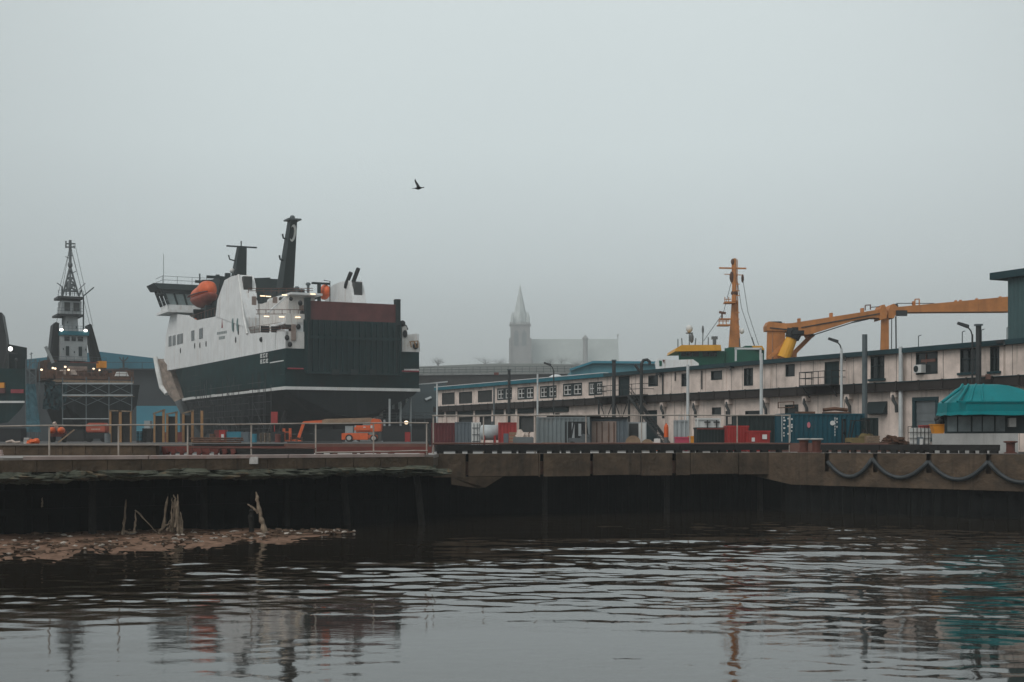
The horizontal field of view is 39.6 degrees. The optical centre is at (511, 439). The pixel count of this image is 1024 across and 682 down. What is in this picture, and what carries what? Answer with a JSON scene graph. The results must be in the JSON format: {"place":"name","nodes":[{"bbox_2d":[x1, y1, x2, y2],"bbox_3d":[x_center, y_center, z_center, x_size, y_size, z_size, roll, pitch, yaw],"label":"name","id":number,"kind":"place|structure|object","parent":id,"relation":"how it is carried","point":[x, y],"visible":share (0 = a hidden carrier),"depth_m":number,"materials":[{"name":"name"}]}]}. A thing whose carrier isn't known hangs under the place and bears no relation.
{"place":"outdoors","nodes":[
{"label":"outdoors","id":0,"kind":"place"},
{"bbox_2d":[0,528,327,562],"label":"mud bank","id":1,"kind":"structure","parent":0,"point":[57,556],"depth_m":62.44,"materials":[{"name":"soil"}]},
{"bbox_2d":[121,500,154,534],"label":"broken pile","id":2,"kind":"object","parent":1,"relation":"on","point":[123,531],"visible":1,"depth_m":65.97,"materials":[{"name":"brown wood"}]},
{"bbox_2d":[158,494,182,534],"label":"broken pile","id":3,"kind":"object","parent":1,"relation":"on","point":[176,519],"visible":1,"depth_m":66.22,"materials":[{"name":"brown wood"}]},
{"bbox_2d":[0,528,354,554],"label":"mud debris","id":4,"kind":"object","parent":1,"relation":"on","point":[20,551],"visible":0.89,"depth_m":63.99,"materials":[{"name":"soil"}]},
{"bbox_2d":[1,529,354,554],"bbox_3d":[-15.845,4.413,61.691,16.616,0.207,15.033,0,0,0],"label":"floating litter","id":5,"kind":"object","parent":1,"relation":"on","point":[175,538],"visible":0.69,"depth_m":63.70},
{"bbox_2d":[247,492,267,532],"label":"broken pile","id":6,"kind":"object","parent":1,"relation":"on","point":[263,528],"visible":1,"depth_m":66.43,"materials":[{"name":"brown wood"}]},
{"bbox_2d":[0,441,427,454],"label":"shipyard ground","id":7,"kind":"structure","parent":0,"point":[161,452],"depth_m":109.62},
{"bbox_2d":[0,428,26,441],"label":"crate","id":8,"kind":"object","parent":7,"relation":"on","point":[15,434],"visible":0.85,"depth_m":170.03,"materials":[{"name":"black paint"}]},
{"bbox_2d":[0,312,26,423],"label":"dark ship","id":9,"kind":"object","parent":7,"relation":"on","point":[12,378],"visible":0.99,"depth_m":228.00,"materials":[{"name":"black paint"}]},
{"bbox_2d":[25,359,40,439],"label":"scaffold","id":10,"kind":"object","parent":7,"relation":"on","point":[32,415],"visible":0.89,"depth_m":218.79,"materials":[{"name":"metal"}]},
{"bbox_2d":[50,422,73,441],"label":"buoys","id":11,"kind":"object","parent":7,"relation":"on","point":[56,431],"visible":0.95,"depth_m":149.98,"materials":[{"name":"orange paint"}]},
{"bbox_2d":[65,430,86,441],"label":"crate","id":12,"kind":"object","parent":7,"relation":"on","point":[77,436],"visible":0.67,"depth_m":190.03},
{"bbox_2d":[37,240,139,429],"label":"tugboat","id":13,"kind":"object","parent":7,"relation":"on","point":[68,344],"visible":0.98,"depth_m":232.83,"materials":[{"name":"black metal"}]},
{"bbox_2d":[86,423,108,441],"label":"compressor","id":14,"kind":"object","parent":7,"relation":"on","point":[95,432],"visible":0.77,"depth_m":165.10,"materials":[{"name":"red paint"}]},
{"bbox_2d":[62,377,134,441],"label":"scaffold","id":15,"kind":"object","parent":7,"relation":"on","point":[108,394],"visible":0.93,"depth_m":221.94,"materials":[{"name":"metal"}]},
{"bbox_2d":[109,410,132,441],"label":"timber trestle","id":16,"kind":"object","parent":7,"relation":"on","point":[125,433],"visible":0.95,"depth_m":148.05,"materials":[{"name":"brown wood"}]},
{"bbox_2d":[153,409,164,441],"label":"timber trestle","id":17,"kind":"object","parent":7,"relation":"on","point":[158,433],"visible":1,"depth_m":148.00,"materials":[{"name":"brown wood"}]},
{"bbox_2d":[166,411,177,441],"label":"timber trestle","id":18,"kind":"object","parent":7,"relation":"on","point":[171,433],"visible":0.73,"depth_m":150.05,"materials":[{"name":"brown wood"}]},
{"bbox_2d":[182,410,193,441],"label":"timber trestle","id":19,"kind":"object","parent":7,"relation":"on","point":[187,419],"visible":0.7,"depth_m":151.93,"materials":[{"name":"brown wood"}]},
{"bbox_2d":[189,437,243,442],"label":"pipe bundle","id":20,"kind":"object","parent":7,"relation":"on","point":[217,439],"visible":1,"depth_m":120.18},
{"bbox_2d":[188,372,270,441],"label":"scaffold","id":21,"kind":"object","parent":7,"relation":"on","point":[258,414],"visible":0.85,"depth_m":228.66,"materials":[{"name":"metal"}]},
{"bbox_2d":[252,432,284,441],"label":"crate","id":22,"kind":"object","parent":7,"relation":"on","point":[272,438],"visible":0.51,"depth_m":200.03,"materials":[{"name":"black paint"}]},
{"bbox_2d":[296,427,359,441],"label":"keel block","id":23,"kind":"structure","parent":7,"relation":"on","point":[307,437],"depth_m":224.86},
{"bbox_2d":[147,215,419,433],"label":"ferry","id":24,"kind":"object","parent":23,"relation":"on","point":[344,349],"visible":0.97,"depth_m":220.24,"materials":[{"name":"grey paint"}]},
{"bbox_2d":[187,281,216,307],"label":"lifeboat","id":25,"kind":"object","parent":24,"relation":"hanging from","point":[202,294],"visible":0.98,"depth_m":255.52,"materials":[{"name":"orange paint"}]},
{"bbox_2d":[313,429,344,441],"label":"crate","id":26,"kind":"object","parent":7,"relation":"on","point":[329,434],"visible":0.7,"depth_m":215.03,"materials":[{"name":"black paint"}]},
{"bbox_2d":[283,418,382,441],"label":"boom lift","id":27,"kind":"object","parent":7,"relation":"on","point":[349,437],"visible":0.88,"depth_m":202.25,"materials":[{"name":"orange paint"}]},
{"bbox_2d":[383,426,410,441],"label":"crate","id":28,"kind":"object","parent":7,"relation":"on","point":[393,433],"visible":0.82,"depth_m":190.03,"materials":[{"name":"black paint"}]},
{"bbox_2d":[411,428,428,441],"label":"crate","id":29,"kind":"object","parent":7,"relation":"on","point":[418,434],"visible":1,"depth_m":185.03,"materials":[{"name":"black paint"}]},
{"bbox_2d":[0,452,451,533],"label":"pier","id":30,"kind":"structure","parent":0,"point":[91,494],"depth_m":70.11,"materials":[{"name":"concrete"}]},
{"bbox_2d":[0,444,191,454],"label":"retaining wall","id":31,"kind":"structure","parent":30,"relation":"on","point":[80,449],"depth_m":72.70,"materials":[{"name":"concrete"}]},
{"bbox_2d":[0,422,428,455],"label":"pipe fence","id":32,"kind":"object","parent":30,"relation":"on","point":[315,448],"visible":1,"depth_m":69.37,"materials":[{"name":"metal"}]},
{"bbox_2d":[162,446,285,454],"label":"steel beam","id":33,"kind":"structure","parent":30,"relation":"on","point":[180,447],"depth_m":75.97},
{"bbox_2d":[194,444,323,453],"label":"timber baulk","id":34,"kind":"object","parent":30,"relation":"on","point":[244,445],"visible":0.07,"depth_m":77.97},
{"bbox_2d":[220,449,313,454],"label":"timber baulk","id":35,"kind":"object","parent":30,"relation":"on","point":[271,451],"visible":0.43,"depth_m":75.54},
{"bbox_2d":[284,444,428,453],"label":"steel beam","id":36,"kind":"structure","parent":30,"relation":"on","point":[355,445],"depth_m":77.03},
{"bbox_2d":[313,447,431,454],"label":"steel beam","id":37,"kind":"structure","parent":30,"relation":"on","point":[337,449],"depth_m":76.04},
{"bbox_2d":[357,363,578,440],"bbox_3d":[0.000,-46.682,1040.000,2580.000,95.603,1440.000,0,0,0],"label":"hill","id":38,"kind":"structure","parent":0,"point":[495,367],"depth_m":773.95,"materials":[{"name":"grey"}]},
{"bbox_2d":[509,286,618,364],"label":"church","id":39,"kind":"structure","parent":38,"relation":"on","point":[524,347],"depth_m":1471.66,"materials":[{"name":"stone"}]},
{"bbox_2d":[0,506,1023,681],"bbox_3d":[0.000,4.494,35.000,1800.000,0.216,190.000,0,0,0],"label":"harbour water","id":40,"kind":"structure","parent":0,"point":[766,594],"depth_m":39.06,"materials":[{"name":"black liquid"}]},
{"bbox_2d":[0,0,1023,453],"label":"sky","id":41,"kind":"structure","parent":0,"point":[603,161],"materials":[{"name":"grey"}]},
{"bbox_2d":[395,451,786,515],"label":"quay wall","id":42,"kind":"structure","parent":0,"point":[476,483],"depth_m":86.84,"materials":[{"name":"concrete"}]},
{"bbox_2d":[432,414,790,453],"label":"pipe fence","id":43,"kind":"object","parent":42,"relation":"on","point":[535,443],"visible":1,"depth_m":85.08,"materials":[{"name":"metal"}]},
{"bbox_2d":[435,444,788,453],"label":"bull rail","id":44,"kind":"object","parent":42,"relation":"on","point":[628,448],"visible":1,"depth_m":84.92,"materials":[{"name":"wood"}]},
{"bbox_2d":[693,427,724,451],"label":"waste skip","id":45,"kind":"object","parent":42,"relation":"on","point":[708,434],"visible":0.67,"depth_m":95.00,"materials":[{"name":"black metal"}]},
{"bbox_2d":[723,426,748,451],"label":"waste skip","id":46,"kind":"object","parent":42,"relation":"on","point":[730,434],"visible":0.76,"depth_m":93.50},
{"bbox_2d":[745,431,770,451],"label":"waste skip","id":47,"kind":"object","parent":42,"relation":"on","point":[757,436],"visible":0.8,"depth_m":91.50,"materials":[{"name":"red metal"}]},
{"bbox_2d":[175,445,1023,453],"bbox_3d":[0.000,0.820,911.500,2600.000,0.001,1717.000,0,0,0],"label":"ground","id":48,"kind":"structure","parent":0,"point":[536,451],"depth_m":98.07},
{"bbox_2d":[0,352,209,440],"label":"shipyard shed","id":49,"kind":"structure","parent":48,"relation":"on","point":[152,398],"depth_m":330.02,"materials":[{"name":"metal"}]},
{"bbox_2d":[136,406,179,440],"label":"blue door","id":50,"kind":"structure","parent":49,"relation":"in","point":[143,413],"depth_m":329.90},
{"bbox_2d":[374,381,447,444],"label":"slope roofed shed","id":51,"kind":"structure","parent":48,"relation":"on","point":[423,401],"depth_m":228.77,"materials":[{"name":"grey paint"}]},
{"bbox_2d":[431,423,454,446],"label":"shipping container","id":52,"kind":"object","parent":48,"relation":"on","point":[444,432],"visible":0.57,"depth_m":150.03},
{"bbox_2d":[455,422,480,444],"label":"shipping container","id":53,"kind":"object","parent":48,"relation":"on","point":[466,432],"visible":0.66,"depth_m":148.03,"materials":[{"name":"metal"}]},
{"bbox_2d":[375,366,577,440],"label":"elevated road","id":54,"kind":"structure","parent":48,"relation":"on","point":[459,378],"depth_m":312.22,"materials":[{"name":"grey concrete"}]},
{"bbox_2d":[479,421,497,444],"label":"storage tank","id":55,"kind":"object","parent":48,"relation":"on","point":[491,432],"visible":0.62,"depth_m":144.35,"materials":[{"name":"silver metal"}]},
{"bbox_2d":[498,422,516,444],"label":"shipping container","id":56,"kind":"object","parent":48,"relation":"on","point":[505,427],"visible":0.44,"depth_m":143.03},
{"bbox_2d":[507,369,510,421],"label":"dark pole","id":57,"kind":"object","parent":48,"relation":"on","point":[509,394],"visible":0.69,"depth_m":157.86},
{"bbox_2d":[536,417,589,442],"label":"site container","id":58,"kind":"object","parent":48,"relation":"on","point":[550,429],"visible":0.51,"depth_m":112.03,"materials":[{"name":"grey metal"}]},
{"bbox_2d":[565,422,589,442],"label":"forklift","id":59,"kind":"object","parent":48,"relation":"on","point":[580,439],"visible":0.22,"depth_m":108.53,"materials":[{"name":"grey metal"}]},
{"bbox_2d":[590,417,627,442],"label":"site container","id":60,"kind":"object","parent":48,"relation":"on","point":[608,429],"visible":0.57,"depth_m":112.97,"materials":[{"name":"metal"}]},
{"bbox_2d":[592,421,615,442],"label":"rusty door","id":61,"kind":"structure","parent":60,"relation":"in","point":[602,431],"depth_m":112.96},
{"bbox_2d":[611,360,615,416],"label":"dark pole","id":62,"kind":"object","parent":48,"relation":"on","point":[613,386],"visible":0.69,"depth_m":142.83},
{"bbox_2d":[628,422,646,440],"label":"wooden booth","id":63,"kind":"object","parent":48,"relation":"on","point":[634,428],"visible":0.42,"depth_m":114.98,"materials":[{"name":"grey paint"}]},
{"bbox_2d":[634,358,650,421],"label":"vent pipe","id":64,"kind":"object","parent":48,"relation":"on","point":[640,370],"visible":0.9,"depth_m":137.87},
{"bbox_2d":[673,420,688,442],"bbox_3d":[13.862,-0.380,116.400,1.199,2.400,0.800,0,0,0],"label":"shipping container","id":65,"kind":"object","parent":48,"relation":"on","point":[678,428],"visible":0.55,"depth_m":116.06,"materials":[{"name":"metal"}]},
{"bbox_2d":[686,365,688,419],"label":"white pole","id":66,"kind":"object","parent":48,"relation":"on","point":[687,390],"visible":0.6,"depth_m":127.88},
{"bbox_2d":[695,418,720,426],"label":"white cabinet","id":67,"kind":"object","parent":48,"relation":"on","point":[707,422],"visible":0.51,"depth_m":108.10,"materials":[{"name":"plastic"}]},
{"bbox_2d":[655,258,763,368],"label":"work ship","id":68,"kind":"object","parent":48,"relation":"on","point":[693,355],"visible":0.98,"depth_m":190.30,"materials":[{"name":"yellow metal"}]},
{"bbox_2d":[433,326,1023,451],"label":"warehouse","id":69,"kind":"structure","parent":48,"relation":"on","point":[934,376],"depth_m":123.60,"materials":[{"name":"beige"}]},
{"bbox_2d":[442,392,454,404],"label":"window","id":70,"kind":"structure","parent":69,"relation":"in","point":[446,397],"depth_m":186.60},
{"bbox_2d":[459,391,471,403],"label":"window","id":71,"kind":"structure","parent":69,"relation":"in","point":[463,396],"depth_m":181.65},
{"bbox_2d":[478,390,491,402],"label":"window","id":72,"kind":"structure","parent":69,"relation":"in","point":[482,397],"depth_m":176.24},
{"bbox_2d":[497,387,511,399],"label":"window","id":73,"kind":"structure","parent":69,"relation":"in","point":[502,393],"depth_m":171.32,"materials":[{"name":"white glass"}]},
{"bbox_2d":[517,386,533,399],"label":"window","id":74,"kind":"structure","parent":69,"relation":"in","point":[522,392],"depth_m":165.84,"materials":[{"name":"white glass"}]},
{"bbox_2d":[519,416,533,431],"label":"garage door","id":75,"kind":"structure","parent":69,"relation":"in","point":[526,423],"depth_m":165.92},
{"bbox_2d":[540,385,556,398],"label":"window","id":76,"kind":"structure","parent":69,"relation":"in","point":[545,391],"depth_m":160.58,"materials":[{"name":"white glass"}]},
{"bbox_2d":[563,383,581,396],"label":"window","id":77,"kind":"structure","parent":69,"relation":"in","point":[571,389],"depth_m":155.42,"materials":[{"name":"white glass"}]},
{"bbox_2d":[589,381,602,394],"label":"window","id":78,"kind":"structure","parent":69,"relation":"in","point":[591,384],"depth_m":150.60,"materials":[{"name":"white glass"}]},
{"bbox_2d":[619,376,629,394],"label":"door","id":79,"kind":"structure","parent":69,"relation":"in","point":[622,379],"depth_m":145.50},
{"bbox_2d":[645,410,656,440],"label":"door","id":80,"kind":"structure","parent":69,"relation":"in","point":[650,435],"depth_m":140.75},
{"bbox_2d":[744,368,752,385],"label":"window","id":81,"kind":"structure","parent":69,"relation":"in","point":[748,372],"depth_m":125.89,"materials":[{"name":"grey glass"}]},
{"bbox_2d":[778,401,797,413],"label":"window","id":82,"kind":"structure","parent":69,"relation":"in","point":[789,409],"depth_m":120.33,"materials":[{"name":"black glass"}]},
{"bbox_2d":[825,361,838,383],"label":"door","id":83,"kind":"structure","parent":69,"relation":"in","point":[834,365],"depth_m":115.49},
{"bbox_2d":[868,355,885,380],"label":"window","id":84,"kind":"structure","parent":69,"relation":"in","point":[877,362],"depth_m":110.45,"materials":[{"name":"grey glass"}]},
{"bbox_2d":[868,401,886,414],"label":"window","id":85,"kind":"structure","parent":69,"relation":"in","point":[874,408],"depth_m":110.02,"materials":[{"name":"grey glass"}]},
{"bbox_2d":[912,396,938,440],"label":"garage door","id":86,"kind":"structure","parent":69,"relation":"in","point":[924,409],"depth_m":105.88,"materials":[{"name":"grey paint"}]},
{"bbox_2d":[914,351,937,374],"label":"window","id":87,"kind":"structure","parent":69,"relation":"in","point":[926,362],"depth_m":105.60,"materials":[{"name":"grey glass"}]},
{"bbox_2d":[957,348,975,374],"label":"window","id":88,"kind":"structure","parent":69,"relation":"in","point":[965,354],"depth_m":101.90,"materials":[{"name":"grey glass"}]},
{"bbox_2d":[987,346,1000,373],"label":"window","id":89,"kind":"structure","parent":69,"relation":"in","point":[994,351],"depth_m":99.42,"materials":[{"name":"grey glass"}]},
{"bbox_2d":[990,268,1023,338],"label":"rooftop block","id":90,"kind":"structure","parent":69,"relation":"on","point":[1014,278],"depth_m":100.35,"materials":[{"name":"metal"}]},
{"bbox_2d":[732,416,774,442],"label":"shipping container","id":91,"kind":"object","parent":48,"relation":"on","point":[760,423],"visible":0.2,"depth_m":103.06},
{"bbox_2d":[760,353,762,413],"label":"white pole","id":92,"kind":"object","parent":48,"relation":"on","point":[761,383],"visible":0.6,"depth_m":116.89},
{"bbox_2d":[775,414,864,442],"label":"shipping container","id":93,"kind":"object","parent":48,"relation":"on","point":[827,428],"visible":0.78,"depth_m":97.05,"materials":[{"name":"blue metal"}]},
{"bbox_2d":[795,407,850,413],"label":"pallet load","id":94,"kind":"object","parent":93,"relation":"on","point":[845,410],"visible":1,"depth_m":97.69},
{"bbox_2d":[828,337,842,411],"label":"street lamp","id":95,"kind":"object","parent":48,"relation":"on","point":[841,372],"visible":0.8,"depth_m":111.43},
{"bbox_2d":[842,419,872,442],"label":"forklift","id":96,"kind":"object","parent":48,"relation":"on","point":[859,438],"visible":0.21,"depth_m":94.25,"materials":[{"name":"black paint"}]},
{"bbox_2d":[862,334,867,417],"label":"grey pole","id":97,"kind":"object","parent":48,"relation":"on","point":[864,380],"visible":0.6,"depth_m":108.82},
{"bbox_2d":[860,418,877,435],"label":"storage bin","id":98,"kind":"object","parent":48,"relation":"on","point":[873,426],"visible":0.47,"depth_m":96.05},
{"bbox_2d":[763,296,1007,359],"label":"knuckle crane","id":99,"kind":"object","parent":48,"relation":"on","point":[781,346],"visible":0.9,"depth_m":171.80,"materials":[{"name":"orange metal"}]},
{"bbox_2d":[880,435,909,451],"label":"scrap heap","id":100,"kind":"object","parent":48,"relation":"on","point":[889,439],"visible":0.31,"depth_m":92.75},
{"bbox_2d":[898,347,902,436],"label":"white pole","id":101,"kind":"object","parent":48,"relation":"on","point":[900,394],"visible":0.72,"depth_m":107.37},
{"bbox_2d":[908,425,930,451],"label":"ibc tote","id":102,"kind":"object","parent":48,"relation":"on","point":[920,435],"visible":0.63,"depth_m":88.56,"materials":[{"name":"white plastic"}]},
{"bbox_2d":[957,322,972,383],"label":"street lamp","id":103,"kind":"object","parent":48,"relation":"on","point":[963,325],"visible":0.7,"depth_m":99.44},
{"bbox_2d":[932,384,1023,452],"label":"canopy cabin","id":104,"kind":"object","parent":48,"relation":"on","point":[980,414],"visible":1,"depth_m":84.58,"materials":[{"name":"teal fabric"}]},
{"bbox_2d":[974,324,990,383],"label":"grey pole","id":105,"kind":"object","parent":48,"relation":"on","point":[978,357],"visible":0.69,"depth_m":98.33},
{"bbox_2d":[568,361,655,374],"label":"pale blue shed","id":106,"kind":"structure","parent":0,"point":[599,367],"depth_m":235.00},
{"bbox_2d":[751,452,1023,519],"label":"quay wall","id":107,"kind":"structure","parent":0,"point":[804,482],"depth_m":84.13,"materials":[{"name":"concrete"}]},
{"bbox_2d":[810,438,822,452],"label":"mooring bollard","id":108,"kind":"object","parent":107,"relation":"on","point":[816,442],"visible":0.98,"depth_m":87.55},
{"bbox_2d":[769,443,887,451],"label":"timber baulk","id":109,"kind":"object","parent":107,"relation":"on","point":[794,447],"visible":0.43,"depth_m":92.30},
{"bbox_2d":[826,457,871,478],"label":"fender hose","id":110,"kind":"object","parent":107,"relation":"hanging from","point":[848,476],"visible":1,"depth_m":85.40,"materials":[{"name":"rubber"}]},
{"bbox_2d":[871,457,927,479],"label":"fender hose","id":111,"kind":"object","parent":107,"relation":"hanging from","point":[899,477],"visible":1,"depth_m":83.55,"materials":[{"name":"rubber"}]},
{"bbox_2d":[820,444,999,453],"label":"bull rail","id":112,"kind":"object","parent":107,"relation":"on","point":[894,448],"visible":1,"depth_m":83.67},
{"bbox_2d":[927,460,987,481],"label":"fender hose","id":113,"kind":"object","parent":107,"relation":"hanging from","point":[983,466],"visible":1,"depth_m":81.39,"materials":[{"name":"rubber"}]},
{"bbox_2d":[987,460,1023,484],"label":"fender hose","id":114,"kind":"object","parent":107,"relation":"hanging from","point":[1000,473],"visible":1,"depth_m":79.85,"materials":[{"name":"rubber"}]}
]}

